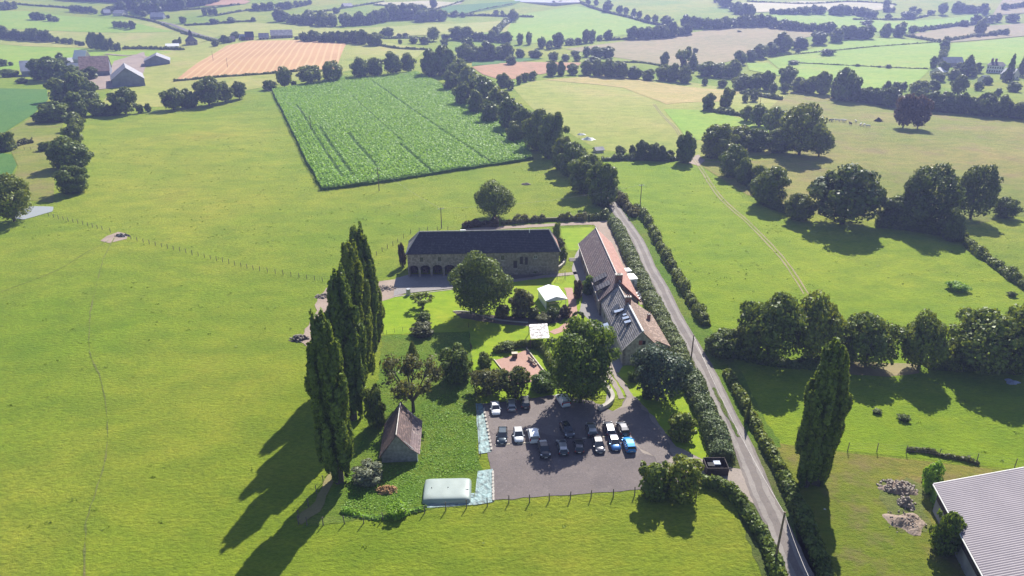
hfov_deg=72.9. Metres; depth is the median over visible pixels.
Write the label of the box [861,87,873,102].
hedgerow tree
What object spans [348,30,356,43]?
hedgerow tree
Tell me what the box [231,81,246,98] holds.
broadleaf tree
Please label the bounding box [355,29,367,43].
hedgerow tree
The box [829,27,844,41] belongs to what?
hedgerow tree
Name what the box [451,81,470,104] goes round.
hedgerow tree
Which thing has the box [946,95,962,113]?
hedgerow tree
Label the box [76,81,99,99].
hedgerow tree
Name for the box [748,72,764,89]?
hedgerow tree
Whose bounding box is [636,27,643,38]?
hedgerow tree
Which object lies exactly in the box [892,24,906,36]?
hedgerow tree
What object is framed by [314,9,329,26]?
hedgerow tree
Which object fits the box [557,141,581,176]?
hedgerow tree
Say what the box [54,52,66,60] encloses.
hedgerow tree
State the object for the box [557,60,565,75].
hedgerow tree
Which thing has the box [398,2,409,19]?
hedgerow tree
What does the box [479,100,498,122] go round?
hedgerow tree
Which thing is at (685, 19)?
hedgerow tree
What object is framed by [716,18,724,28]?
hedgerow tree
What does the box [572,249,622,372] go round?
courtyard
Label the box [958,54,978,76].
conifer tree
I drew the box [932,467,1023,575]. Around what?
ribbed shed
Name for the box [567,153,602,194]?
hedgerow tree
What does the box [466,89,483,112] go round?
hedgerow tree
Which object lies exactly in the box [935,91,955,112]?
hedgerow tree
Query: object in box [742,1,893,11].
cream field
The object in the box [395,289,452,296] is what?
yard kerb
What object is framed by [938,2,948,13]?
broadleaf tree
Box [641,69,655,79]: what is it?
hedgerow tree
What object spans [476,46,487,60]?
hedgerow tree
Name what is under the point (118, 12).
farm
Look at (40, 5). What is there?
hedge
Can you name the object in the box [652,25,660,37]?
hedgerow tree
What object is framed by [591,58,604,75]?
hedgerow tree
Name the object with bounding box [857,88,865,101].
hedgerow tree
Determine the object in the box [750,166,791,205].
hedgerow tree
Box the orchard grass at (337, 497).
[301,332,482,528]
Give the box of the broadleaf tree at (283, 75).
[275,66,291,86]
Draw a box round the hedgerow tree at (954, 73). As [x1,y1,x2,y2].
[946,68,961,79]
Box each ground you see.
[0,0,1023,575]
[298,472,332,524]
[382,227,711,458]
[849,361,918,376]
[878,477,931,532]
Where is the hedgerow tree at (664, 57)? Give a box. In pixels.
[660,51,669,64]
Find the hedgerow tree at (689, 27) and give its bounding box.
[683,22,693,33]
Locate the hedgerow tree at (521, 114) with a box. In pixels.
[512,108,533,136]
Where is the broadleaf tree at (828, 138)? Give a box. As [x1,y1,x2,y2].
[810,127,835,155]
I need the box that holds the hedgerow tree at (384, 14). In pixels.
[377,8,388,21]
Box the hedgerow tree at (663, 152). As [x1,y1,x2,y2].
[658,145,667,160]
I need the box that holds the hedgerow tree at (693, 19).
[689,16,700,27]
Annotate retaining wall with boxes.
[559,258,565,268]
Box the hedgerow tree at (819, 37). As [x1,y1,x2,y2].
[810,31,828,43]
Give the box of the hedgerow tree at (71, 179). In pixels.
[52,165,89,193]
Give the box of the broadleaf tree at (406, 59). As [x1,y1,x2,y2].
[401,52,416,71]
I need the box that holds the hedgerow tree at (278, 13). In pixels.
[271,7,285,21]
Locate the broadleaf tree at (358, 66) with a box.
[349,56,369,77]
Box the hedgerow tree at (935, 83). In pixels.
[929,79,940,90]
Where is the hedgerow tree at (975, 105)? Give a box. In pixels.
[970,97,982,114]
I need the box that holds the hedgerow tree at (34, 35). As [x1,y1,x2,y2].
[30,28,38,40]
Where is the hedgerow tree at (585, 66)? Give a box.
[580,60,592,74]
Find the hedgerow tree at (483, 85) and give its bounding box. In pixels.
[468,75,495,102]
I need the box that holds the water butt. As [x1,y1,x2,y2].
[406,288,410,295]
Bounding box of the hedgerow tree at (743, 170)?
[734,157,753,184]
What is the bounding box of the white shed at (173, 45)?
[165,43,178,47]
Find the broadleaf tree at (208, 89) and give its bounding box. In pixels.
[191,75,222,105]
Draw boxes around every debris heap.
[289,334,309,342]
[314,293,327,298]
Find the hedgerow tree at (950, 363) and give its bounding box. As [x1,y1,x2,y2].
[941,341,974,371]
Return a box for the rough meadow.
[10,118,62,201]
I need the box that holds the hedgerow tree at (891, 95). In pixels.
[882,86,902,107]
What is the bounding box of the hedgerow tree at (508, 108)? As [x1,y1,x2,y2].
[498,97,523,129]
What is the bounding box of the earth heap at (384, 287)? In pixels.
[379,285,397,290]
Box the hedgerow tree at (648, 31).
[641,26,653,38]
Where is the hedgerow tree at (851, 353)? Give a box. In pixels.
[828,336,858,363]
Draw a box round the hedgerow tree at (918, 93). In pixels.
[914,90,925,97]
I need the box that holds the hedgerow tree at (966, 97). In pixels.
[956,92,970,113]
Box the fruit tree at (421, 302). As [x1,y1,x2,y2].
[409,291,434,308]
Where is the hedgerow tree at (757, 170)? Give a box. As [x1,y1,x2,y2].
[750,165,766,179]
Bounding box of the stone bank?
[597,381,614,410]
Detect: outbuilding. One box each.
[929,67,948,74]
[938,57,963,66]
[977,75,990,83]
[1000,68,1020,78]
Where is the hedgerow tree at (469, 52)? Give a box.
[462,44,477,60]
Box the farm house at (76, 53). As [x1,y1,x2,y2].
[72,50,89,62]
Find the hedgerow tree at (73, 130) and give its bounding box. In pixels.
[60,122,83,141]
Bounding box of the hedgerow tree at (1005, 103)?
[996,94,1014,117]
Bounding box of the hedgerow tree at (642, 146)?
[635,139,648,159]
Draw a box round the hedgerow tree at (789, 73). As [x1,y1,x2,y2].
[778,65,798,85]
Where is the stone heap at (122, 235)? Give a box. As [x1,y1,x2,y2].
[116,233,129,236]
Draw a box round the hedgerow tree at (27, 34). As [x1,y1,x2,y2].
[23,28,33,40]
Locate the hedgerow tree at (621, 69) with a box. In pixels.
[615,61,628,77]
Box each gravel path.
[507,272,577,282]
[549,288,576,333]
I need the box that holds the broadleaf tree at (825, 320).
[792,289,848,357]
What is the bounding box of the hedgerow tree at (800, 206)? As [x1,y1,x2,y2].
[784,193,817,220]
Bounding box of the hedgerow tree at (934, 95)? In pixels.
[928,90,941,111]
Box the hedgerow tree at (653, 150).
[647,142,660,159]
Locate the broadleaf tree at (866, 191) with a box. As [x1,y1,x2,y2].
[806,162,887,224]
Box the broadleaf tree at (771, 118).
[761,106,787,131]
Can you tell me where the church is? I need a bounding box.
[185,30,197,44]
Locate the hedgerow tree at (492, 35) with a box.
[486,30,496,41]
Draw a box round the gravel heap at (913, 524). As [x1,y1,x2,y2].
[882,510,926,535]
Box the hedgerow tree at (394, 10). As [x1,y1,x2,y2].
[388,3,401,19]
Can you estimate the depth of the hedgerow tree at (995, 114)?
379.20 m
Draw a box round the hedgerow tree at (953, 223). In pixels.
[938,207,966,241]
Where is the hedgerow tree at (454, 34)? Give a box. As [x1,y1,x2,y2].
[448,26,462,39]
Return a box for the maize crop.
[272,70,532,189]
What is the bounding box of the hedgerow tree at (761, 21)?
[756,13,765,26]
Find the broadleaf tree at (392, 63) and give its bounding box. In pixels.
[381,51,402,73]
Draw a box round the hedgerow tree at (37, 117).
[30,112,49,122]
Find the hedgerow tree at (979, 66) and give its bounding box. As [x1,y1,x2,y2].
[976,62,984,72]
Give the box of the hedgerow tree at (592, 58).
[585,56,598,62]
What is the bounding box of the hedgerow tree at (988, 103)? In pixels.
[971,92,999,116]
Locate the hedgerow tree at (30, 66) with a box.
[25,58,42,79]
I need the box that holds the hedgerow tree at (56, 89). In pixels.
[43,77,66,101]
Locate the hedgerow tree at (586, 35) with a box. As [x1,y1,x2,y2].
[582,29,589,42]
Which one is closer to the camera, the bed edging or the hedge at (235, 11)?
the bed edging
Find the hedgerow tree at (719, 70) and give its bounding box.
[711,62,728,77]
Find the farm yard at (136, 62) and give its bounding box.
[88,52,144,88]
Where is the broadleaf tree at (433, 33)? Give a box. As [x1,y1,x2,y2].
[427,27,439,40]
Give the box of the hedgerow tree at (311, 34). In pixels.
[306,29,317,40]
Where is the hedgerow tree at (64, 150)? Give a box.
[44,135,93,169]
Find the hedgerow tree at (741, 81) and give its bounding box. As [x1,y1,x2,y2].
[731,73,750,89]
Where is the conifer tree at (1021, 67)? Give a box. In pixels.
[1017,57,1023,76]
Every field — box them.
[0,11,175,32]
[0,20,220,47]
[0,44,177,69]
[0,88,47,132]
[0,153,16,174]
[103,37,424,106]
[178,40,346,78]
[188,21,510,35]
[205,0,249,5]
[375,1,460,7]
[440,1,519,12]
[472,57,541,65]
[473,62,579,78]
[483,6,659,42]
[514,76,784,158]
[546,75,740,103]
[568,26,824,66]
[602,160,1023,362]
[664,109,768,139]
[732,355,1023,468]
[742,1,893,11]
[747,62,779,74]
[764,13,980,32]
[768,38,940,87]
[911,23,1023,41]
[948,37,1023,65]
[993,0,1023,14]
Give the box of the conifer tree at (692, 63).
[686,52,697,69]
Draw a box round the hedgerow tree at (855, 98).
[850,86,861,101]
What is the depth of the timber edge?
136.30 m
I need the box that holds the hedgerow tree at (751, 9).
[745,3,755,14]
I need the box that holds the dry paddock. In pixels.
[777,443,1002,575]
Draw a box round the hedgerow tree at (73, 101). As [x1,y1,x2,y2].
[61,91,87,117]
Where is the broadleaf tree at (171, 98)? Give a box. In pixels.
[158,87,184,109]
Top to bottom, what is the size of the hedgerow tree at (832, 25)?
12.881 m
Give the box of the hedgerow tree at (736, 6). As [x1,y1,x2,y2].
[732,1,741,13]
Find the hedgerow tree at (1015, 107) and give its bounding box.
[1011,103,1023,118]
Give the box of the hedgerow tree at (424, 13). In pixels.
[414,8,430,21]
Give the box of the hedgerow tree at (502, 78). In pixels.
[496,72,510,86]
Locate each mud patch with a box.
[101,232,126,242]
[689,154,704,165]
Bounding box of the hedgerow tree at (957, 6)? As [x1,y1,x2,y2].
[952,1,965,12]
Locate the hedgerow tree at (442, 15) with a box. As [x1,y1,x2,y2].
[437,9,447,20]
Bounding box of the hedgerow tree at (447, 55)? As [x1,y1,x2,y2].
[435,44,456,75]
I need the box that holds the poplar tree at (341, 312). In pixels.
[323,263,367,420]
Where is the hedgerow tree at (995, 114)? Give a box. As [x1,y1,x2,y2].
[992,107,1002,116]
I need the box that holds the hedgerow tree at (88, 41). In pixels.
[85,32,92,48]
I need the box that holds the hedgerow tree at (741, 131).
[730,124,752,149]
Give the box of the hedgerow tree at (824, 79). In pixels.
[814,70,832,94]
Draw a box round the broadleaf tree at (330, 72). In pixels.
[322,60,342,80]
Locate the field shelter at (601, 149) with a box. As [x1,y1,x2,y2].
[592,146,604,152]
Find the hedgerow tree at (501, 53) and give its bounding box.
[495,46,506,58]
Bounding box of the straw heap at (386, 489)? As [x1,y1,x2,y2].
[374,485,397,494]
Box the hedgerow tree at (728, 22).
[722,16,732,27]
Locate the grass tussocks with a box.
[1,136,1015,564]
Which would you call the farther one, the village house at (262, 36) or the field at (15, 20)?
the field at (15, 20)
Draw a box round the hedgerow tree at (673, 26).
[667,21,679,36]
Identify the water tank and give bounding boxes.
[422,478,474,503]
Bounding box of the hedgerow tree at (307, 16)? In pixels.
[300,9,314,24]
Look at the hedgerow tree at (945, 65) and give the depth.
544.85 m
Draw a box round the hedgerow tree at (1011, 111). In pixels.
[1006,104,1015,117]
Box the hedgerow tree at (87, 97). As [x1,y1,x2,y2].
[76,90,97,110]
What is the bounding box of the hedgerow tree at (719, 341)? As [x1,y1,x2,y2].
[704,327,742,358]
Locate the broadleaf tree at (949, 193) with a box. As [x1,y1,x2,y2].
[903,162,966,221]
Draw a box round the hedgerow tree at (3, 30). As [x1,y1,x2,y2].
[0,25,9,38]
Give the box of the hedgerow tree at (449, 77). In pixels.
[441,70,458,88]
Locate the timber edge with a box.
[526,348,543,369]
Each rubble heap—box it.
[876,479,918,496]
[896,496,915,510]
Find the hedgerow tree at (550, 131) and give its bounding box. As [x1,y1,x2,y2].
[538,111,569,158]
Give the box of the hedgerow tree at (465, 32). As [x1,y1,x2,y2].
[458,26,473,39]
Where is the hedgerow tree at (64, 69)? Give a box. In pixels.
[54,64,81,80]
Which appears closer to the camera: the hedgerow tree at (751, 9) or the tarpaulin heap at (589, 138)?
the tarpaulin heap at (589, 138)
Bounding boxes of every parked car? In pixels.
[490,401,500,415]
[496,426,507,443]
[506,398,516,411]
[513,426,524,442]
[519,396,529,408]
[537,439,550,458]
[555,439,568,455]
[559,420,574,437]
[572,439,584,453]
[585,422,597,436]
[592,435,605,453]
[602,421,615,435]
[608,434,621,450]
[615,421,629,435]
[622,437,636,452]
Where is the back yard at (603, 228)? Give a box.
[591,221,644,304]
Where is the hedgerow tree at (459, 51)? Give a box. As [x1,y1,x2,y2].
[455,43,465,59]
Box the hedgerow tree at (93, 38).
[90,31,98,49]
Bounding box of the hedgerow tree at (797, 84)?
[791,77,808,91]
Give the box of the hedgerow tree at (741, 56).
[733,50,747,63]
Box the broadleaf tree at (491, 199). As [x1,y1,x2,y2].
[473,179,516,216]
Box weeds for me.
[344,391,478,518]
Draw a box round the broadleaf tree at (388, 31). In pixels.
[382,27,393,36]
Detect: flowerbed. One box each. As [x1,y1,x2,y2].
[454,312,563,325]
[509,262,561,278]
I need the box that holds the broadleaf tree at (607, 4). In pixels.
[602,0,613,10]
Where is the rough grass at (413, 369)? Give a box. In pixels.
[353,332,472,458]
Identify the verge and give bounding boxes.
[599,204,817,575]
[617,186,780,447]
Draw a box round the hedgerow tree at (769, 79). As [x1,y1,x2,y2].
[761,70,775,89]
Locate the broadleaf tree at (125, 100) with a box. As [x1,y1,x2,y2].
[106,86,137,113]
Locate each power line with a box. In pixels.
[694,337,783,511]
[785,515,807,574]
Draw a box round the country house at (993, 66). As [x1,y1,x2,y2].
[986,58,1005,72]
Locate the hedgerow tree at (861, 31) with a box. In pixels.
[854,26,867,38]
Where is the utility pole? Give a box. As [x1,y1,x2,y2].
[775,511,785,556]
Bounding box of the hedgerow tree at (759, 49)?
[753,43,768,58]
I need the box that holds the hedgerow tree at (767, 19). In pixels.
[763,15,771,25]
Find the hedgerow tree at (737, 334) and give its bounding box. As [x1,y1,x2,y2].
[730,325,758,359]
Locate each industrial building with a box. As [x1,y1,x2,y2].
[514,0,560,5]
[552,0,579,5]
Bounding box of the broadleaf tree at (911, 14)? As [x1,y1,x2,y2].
[901,11,918,18]
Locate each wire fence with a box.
[48,214,110,232]
[125,233,322,281]
[297,471,325,517]
[297,487,696,525]
[373,226,447,255]
[847,442,1019,467]
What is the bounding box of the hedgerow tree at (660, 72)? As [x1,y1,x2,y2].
[655,64,668,80]
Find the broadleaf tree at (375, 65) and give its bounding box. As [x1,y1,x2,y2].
[364,57,382,75]
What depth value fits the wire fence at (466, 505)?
98.02 m
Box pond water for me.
[17,206,52,218]
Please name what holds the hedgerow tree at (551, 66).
on the ground at (202, 414)
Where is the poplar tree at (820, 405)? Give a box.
[794,337,844,487]
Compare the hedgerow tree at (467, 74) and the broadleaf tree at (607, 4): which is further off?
the broadleaf tree at (607, 4)
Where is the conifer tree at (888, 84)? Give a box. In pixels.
[880,80,892,89]
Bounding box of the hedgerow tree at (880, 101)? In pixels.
[877,88,886,105]
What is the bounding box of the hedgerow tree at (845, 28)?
[840,25,849,38]
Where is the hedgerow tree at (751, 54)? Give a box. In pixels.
[745,49,757,60]
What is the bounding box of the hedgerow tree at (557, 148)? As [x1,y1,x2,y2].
[551,136,570,169]
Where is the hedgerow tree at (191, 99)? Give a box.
[180,88,198,108]
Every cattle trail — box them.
[1,241,106,291]
[83,238,114,575]
[653,104,803,293]
[655,104,808,293]
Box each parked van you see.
[526,428,539,443]
[555,393,570,407]
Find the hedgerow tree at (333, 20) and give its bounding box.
[328,13,337,26]
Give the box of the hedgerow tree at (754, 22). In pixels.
[749,14,759,26]
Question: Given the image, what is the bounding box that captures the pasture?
[701,91,1023,224]
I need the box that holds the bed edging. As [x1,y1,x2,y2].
[453,311,527,322]
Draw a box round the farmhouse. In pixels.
[600,285,669,364]
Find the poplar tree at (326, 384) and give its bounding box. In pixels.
[304,307,353,484]
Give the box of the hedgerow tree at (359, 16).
[353,11,364,24]
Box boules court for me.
[496,350,541,381]
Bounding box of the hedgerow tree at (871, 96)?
[867,87,879,103]
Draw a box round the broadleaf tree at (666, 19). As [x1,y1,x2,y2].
[660,15,673,23]
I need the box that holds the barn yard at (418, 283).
[394,274,509,295]
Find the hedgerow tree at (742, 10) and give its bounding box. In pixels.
[738,3,747,15]
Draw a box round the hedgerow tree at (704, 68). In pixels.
[697,61,715,75]
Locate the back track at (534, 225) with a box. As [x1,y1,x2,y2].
[466,222,593,229]
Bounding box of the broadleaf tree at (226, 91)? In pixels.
[218,80,233,101]
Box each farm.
[103,9,110,14]
[112,10,127,15]
[150,12,165,19]
[341,3,352,7]
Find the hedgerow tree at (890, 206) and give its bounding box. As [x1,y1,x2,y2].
[879,195,909,225]
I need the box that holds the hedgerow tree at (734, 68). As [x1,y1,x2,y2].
[725,59,742,77]
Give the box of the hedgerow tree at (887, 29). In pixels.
[879,23,893,37]
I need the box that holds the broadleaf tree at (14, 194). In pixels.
[0,172,33,221]
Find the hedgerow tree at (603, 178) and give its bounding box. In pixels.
[585,162,619,205]
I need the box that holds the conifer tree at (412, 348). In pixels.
[407,341,419,358]
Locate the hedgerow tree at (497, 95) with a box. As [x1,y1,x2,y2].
[483,86,510,117]
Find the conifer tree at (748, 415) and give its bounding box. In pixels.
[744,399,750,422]
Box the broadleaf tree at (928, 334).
[897,308,952,370]
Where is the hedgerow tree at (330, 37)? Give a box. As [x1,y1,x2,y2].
[326,31,334,41]
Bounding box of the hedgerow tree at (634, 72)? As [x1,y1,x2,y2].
[627,65,641,78]
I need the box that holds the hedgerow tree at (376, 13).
[370,10,380,23]
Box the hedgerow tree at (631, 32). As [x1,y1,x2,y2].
[626,26,637,38]
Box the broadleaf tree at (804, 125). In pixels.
[779,102,827,154]
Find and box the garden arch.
[571,311,584,319]
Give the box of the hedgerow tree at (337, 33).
[333,30,342,42]
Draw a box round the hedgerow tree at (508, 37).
[501,31,512,42]
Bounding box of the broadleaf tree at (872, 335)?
[845,311,909,368]
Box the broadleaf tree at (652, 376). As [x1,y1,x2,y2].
[630,341,693,400]
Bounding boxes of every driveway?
[607,371,624,398]
[610,364,633,396]
[614,397,752,502]
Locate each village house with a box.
[244,31,253,39]
[258,33,268,39]
[270,29,292,38]
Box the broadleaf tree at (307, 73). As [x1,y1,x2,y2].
[295,65,322,82]
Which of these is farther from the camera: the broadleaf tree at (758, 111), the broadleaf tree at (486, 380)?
the broadleaf tree at (758, 111)
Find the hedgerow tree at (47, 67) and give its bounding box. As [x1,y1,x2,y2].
[34,56,64,79]
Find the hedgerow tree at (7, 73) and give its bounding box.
[0,69,19,76]
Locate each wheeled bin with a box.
[707,462,714,467]
[713,461,720,467]
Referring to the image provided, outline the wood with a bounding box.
[70,0,218,13]
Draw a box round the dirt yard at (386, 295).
[315,279,402,309]
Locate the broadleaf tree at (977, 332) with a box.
[946,306,1023,374]
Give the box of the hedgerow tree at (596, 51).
[589,46,603,57]
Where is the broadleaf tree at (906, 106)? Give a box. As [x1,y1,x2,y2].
[893,93,920,127]
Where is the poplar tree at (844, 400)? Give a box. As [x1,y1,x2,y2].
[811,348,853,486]
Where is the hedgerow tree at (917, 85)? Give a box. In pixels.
[908,80,933,93]
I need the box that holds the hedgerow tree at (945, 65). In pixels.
[939,61,950,70]
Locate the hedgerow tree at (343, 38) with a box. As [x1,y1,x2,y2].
[339,30,349,42]
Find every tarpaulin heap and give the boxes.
[582,137,595,140]
[1004,378,1020,384]
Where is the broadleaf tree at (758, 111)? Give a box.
[749,103,767,125]
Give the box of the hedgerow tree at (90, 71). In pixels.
[79,66,97,78]
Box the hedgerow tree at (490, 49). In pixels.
[478,41,496,59]
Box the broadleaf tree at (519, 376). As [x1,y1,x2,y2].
[498,365,530,396]
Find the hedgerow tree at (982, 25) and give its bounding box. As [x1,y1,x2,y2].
[973,18,989,32]
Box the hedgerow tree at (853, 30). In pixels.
[848,25,857,38]
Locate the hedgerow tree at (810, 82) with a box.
[803,76,816,92]
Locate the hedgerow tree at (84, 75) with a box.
[76,72,88,81]
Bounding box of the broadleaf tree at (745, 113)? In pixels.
[739,105,752,120]
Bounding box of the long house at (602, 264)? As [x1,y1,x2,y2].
[578,227,640,314]
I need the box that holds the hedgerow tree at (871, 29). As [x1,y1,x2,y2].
[864,24,876,38]
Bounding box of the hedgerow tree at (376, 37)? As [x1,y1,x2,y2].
[368,32,382,45]
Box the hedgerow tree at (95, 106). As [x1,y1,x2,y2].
[87,99,108,115]
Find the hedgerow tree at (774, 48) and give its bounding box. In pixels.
[765,41,779,54]
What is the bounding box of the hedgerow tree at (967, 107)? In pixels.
[962,96,975,114]
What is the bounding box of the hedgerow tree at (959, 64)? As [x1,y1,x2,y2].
[953,62,962,69]
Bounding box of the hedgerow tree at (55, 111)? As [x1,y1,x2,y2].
[36,100,68,122]
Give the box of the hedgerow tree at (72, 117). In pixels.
[63,112,85,128]
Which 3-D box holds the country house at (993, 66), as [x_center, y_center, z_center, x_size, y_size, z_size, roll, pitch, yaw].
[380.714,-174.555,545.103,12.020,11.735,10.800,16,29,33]
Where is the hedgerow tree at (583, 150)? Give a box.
[570,144,588,160]
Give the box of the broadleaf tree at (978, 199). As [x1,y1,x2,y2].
[957,164,1003,219]
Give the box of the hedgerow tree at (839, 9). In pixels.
[832,4,846,14]
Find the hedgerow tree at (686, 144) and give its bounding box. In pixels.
[676,131,696,162]
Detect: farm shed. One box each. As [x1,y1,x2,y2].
[19,60,29,76]
[78,55,111,75]
[110,63,145,86]
[143,52,169,65]
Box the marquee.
[537,285,566,308]
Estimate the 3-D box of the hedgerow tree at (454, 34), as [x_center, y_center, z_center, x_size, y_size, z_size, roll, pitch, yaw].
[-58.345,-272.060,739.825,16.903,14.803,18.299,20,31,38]
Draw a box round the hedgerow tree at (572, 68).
[567,63,578,74]
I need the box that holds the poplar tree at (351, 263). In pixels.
[339,239,375,380]
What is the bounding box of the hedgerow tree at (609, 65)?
[602,58,618,76]
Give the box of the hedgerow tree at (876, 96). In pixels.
[875,94,880,104]
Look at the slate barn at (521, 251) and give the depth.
173.98 m
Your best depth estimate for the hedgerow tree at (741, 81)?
490.39 m
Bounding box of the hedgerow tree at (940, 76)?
[930,71,945,81]
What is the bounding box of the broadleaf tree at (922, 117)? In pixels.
[910,94,934,128]
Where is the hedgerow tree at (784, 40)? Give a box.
[773,31,793,51]
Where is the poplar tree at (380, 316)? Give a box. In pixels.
[376,277,385,342]
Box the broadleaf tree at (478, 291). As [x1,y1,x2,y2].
[447,250,513,314]
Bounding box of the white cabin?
[627,273,637,287]
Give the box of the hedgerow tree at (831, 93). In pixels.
[829,80,835,98]
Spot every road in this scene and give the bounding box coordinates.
[107,53,146,57]
[152,19,216,38]
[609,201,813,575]
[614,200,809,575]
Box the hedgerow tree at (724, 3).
[719,0,732,6]
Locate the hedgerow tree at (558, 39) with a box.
[552,32,564,46]
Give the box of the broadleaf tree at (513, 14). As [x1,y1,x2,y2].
[508,9,519,21]
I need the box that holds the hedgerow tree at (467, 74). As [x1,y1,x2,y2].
[457,66,479,94]
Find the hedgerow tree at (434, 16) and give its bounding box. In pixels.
[427,7,438,20]
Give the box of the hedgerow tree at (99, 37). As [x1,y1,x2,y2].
[95,32,104,49]
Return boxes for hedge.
[0,137,33,152]
[16,2,67,8]
[122,45,184,49]
[123,14,219,41]
[161,3,239,10]
[173,69,297,81]
[180,32,218,39]
[184,19,255,25]
[215,9,251,15]
[313,0,383,11]
[340,505,426,520]
[373,3,437,8]
[379,43,425,49]
[384,35,419,38]
[435,0,464,9]
[447,13,533,16]
[462,216,498,228]
[466,3,511,13]
[492,339,560,383]
[495,17,512,34]
[501,211,587,224]
[579,0,667,25]
[588,208,609,220]
[601,152,678,161]
[607,217,694,366]
[608,37,629,40]
[615,60,660,65]
[615,186,639,217]
[633,203,711,325]
[682,367,736,461]
[698,473,788,575]
[702,106,741,115]
[704,339,820,370]
[722,368,788,472]
[739,89,783,99]
[744,177,787,214]
[747,0,896,4]
[768,41,936,57]
[775,469,836,575]
[798,62,927,68]
[852,14,929,19]
[874,209,965,241]
[904,33,941,42]
[906,446,979,465]
[910,20,976,31]
[921,474,965,573]
[927,363,1022,374]
[950,33,976,40]
[960,231,1023,289]
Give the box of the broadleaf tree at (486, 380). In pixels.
[469,368,505,396]
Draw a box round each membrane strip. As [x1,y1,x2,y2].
[425,493,474,507]
[474,469,492,504]
[476,403,490,453]
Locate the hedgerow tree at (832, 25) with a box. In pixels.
[826,21,837,32]
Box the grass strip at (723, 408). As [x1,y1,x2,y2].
[712,387,739,436]
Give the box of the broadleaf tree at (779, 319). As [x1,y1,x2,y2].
[737,291,808,364]
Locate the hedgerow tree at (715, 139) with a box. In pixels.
[700,123,739,158]
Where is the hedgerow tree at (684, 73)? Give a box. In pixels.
[677,65,693,82]
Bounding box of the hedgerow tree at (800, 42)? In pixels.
[792,36,808,48]
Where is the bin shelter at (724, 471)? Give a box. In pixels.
[702,457,728,475]
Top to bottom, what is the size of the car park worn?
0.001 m
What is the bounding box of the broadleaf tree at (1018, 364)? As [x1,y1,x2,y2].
[993,303,1023,374]
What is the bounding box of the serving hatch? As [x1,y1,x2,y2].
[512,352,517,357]
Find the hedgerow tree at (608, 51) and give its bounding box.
[602,46,614,57]
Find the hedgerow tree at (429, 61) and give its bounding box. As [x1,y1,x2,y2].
[420,48,439,76]
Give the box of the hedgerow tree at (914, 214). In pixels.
[896,193,938,230]
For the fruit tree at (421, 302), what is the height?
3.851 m
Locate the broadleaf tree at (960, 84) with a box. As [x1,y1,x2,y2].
[949,74,969,93]
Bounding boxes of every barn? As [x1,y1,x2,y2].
[379,402,421,462]
[405,229,560,276]
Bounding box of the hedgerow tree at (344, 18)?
[338,12,350,25]
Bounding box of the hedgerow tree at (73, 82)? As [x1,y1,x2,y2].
[59,71,84,93]
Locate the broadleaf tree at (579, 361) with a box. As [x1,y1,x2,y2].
[543,316,621,403]
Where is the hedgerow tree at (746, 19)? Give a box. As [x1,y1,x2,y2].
[739,14,752,26]
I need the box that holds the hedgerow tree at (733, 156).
[717,144,750,177]
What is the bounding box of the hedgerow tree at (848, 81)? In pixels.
[833,67,863,101]
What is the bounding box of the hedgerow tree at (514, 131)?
[504,120,523,141]
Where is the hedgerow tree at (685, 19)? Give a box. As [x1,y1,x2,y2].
[680,14,690,25]
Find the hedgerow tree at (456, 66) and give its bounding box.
[445,58,468,83]
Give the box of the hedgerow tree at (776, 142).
[764,128,794,153]
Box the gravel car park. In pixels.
[482,395,731,499]
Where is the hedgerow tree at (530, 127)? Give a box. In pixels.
[521,108,545,151]
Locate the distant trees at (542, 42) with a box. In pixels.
[0,0,1023,422]
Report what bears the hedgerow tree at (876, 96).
on the pasture
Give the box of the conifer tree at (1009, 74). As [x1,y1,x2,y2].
[1002,53,1015,81]
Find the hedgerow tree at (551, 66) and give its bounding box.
[546,61,557,75]
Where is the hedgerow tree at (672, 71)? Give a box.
[665,63,679,81]
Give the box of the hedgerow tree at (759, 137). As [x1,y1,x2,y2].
[744,128,769,151]
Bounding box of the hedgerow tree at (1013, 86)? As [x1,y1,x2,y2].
[1006,81,1022,91]
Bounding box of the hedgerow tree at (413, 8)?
[402,3,418,18]
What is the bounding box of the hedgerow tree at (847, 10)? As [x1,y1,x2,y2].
[842,5,852,14]
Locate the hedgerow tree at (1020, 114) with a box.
[1014,102,1023,118]
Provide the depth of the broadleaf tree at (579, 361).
116.53 m
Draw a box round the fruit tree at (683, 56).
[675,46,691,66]
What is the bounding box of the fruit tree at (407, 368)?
[378,353,444,412]
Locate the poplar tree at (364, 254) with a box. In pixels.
[348,219,379,355]
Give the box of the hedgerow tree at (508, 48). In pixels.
[500,42,514,58]
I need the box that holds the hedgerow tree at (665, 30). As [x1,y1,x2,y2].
[658,24,670,37]
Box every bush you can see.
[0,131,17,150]
[37,141,52,150]
[99,105,120,115]
[262,80,277,89]
[351,458,382,486]
[363,383,385,428]
[385,499,407,519]
[398,242,406,266]
[409,321,433,337]
[414,312,430,321]
[437,342,472,384]
[461,37,473,44]
[477,351,492,367]
[495,304,509,318]
[498,340,514,352]
[504,54,515,64]
[508,288,534,317]
[526,305,539,318]
[530,369,557,393]
[534,312,551,323]
[545,306,559,319]
[552,222,560,237]
[557,237,564,248]
[559,247,567,261]
[559,304,571,317]
[573,279,582,298]
[582,275,593,294]
[627,371,638,382]
[638,460,671,501]
[641,390,651,399]
[663,453,704,503]
[667,411,698,442]
[702,92,716,108]
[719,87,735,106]
[922,461,945,493]
[927,508,967,557]
[944,280,971,292]
[992,196,1023,218]
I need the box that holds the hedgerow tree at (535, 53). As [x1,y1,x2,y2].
[528,49,542,57]
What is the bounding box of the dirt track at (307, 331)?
[302,307,325,345]
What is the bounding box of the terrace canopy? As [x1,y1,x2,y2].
[529,323,549,348]

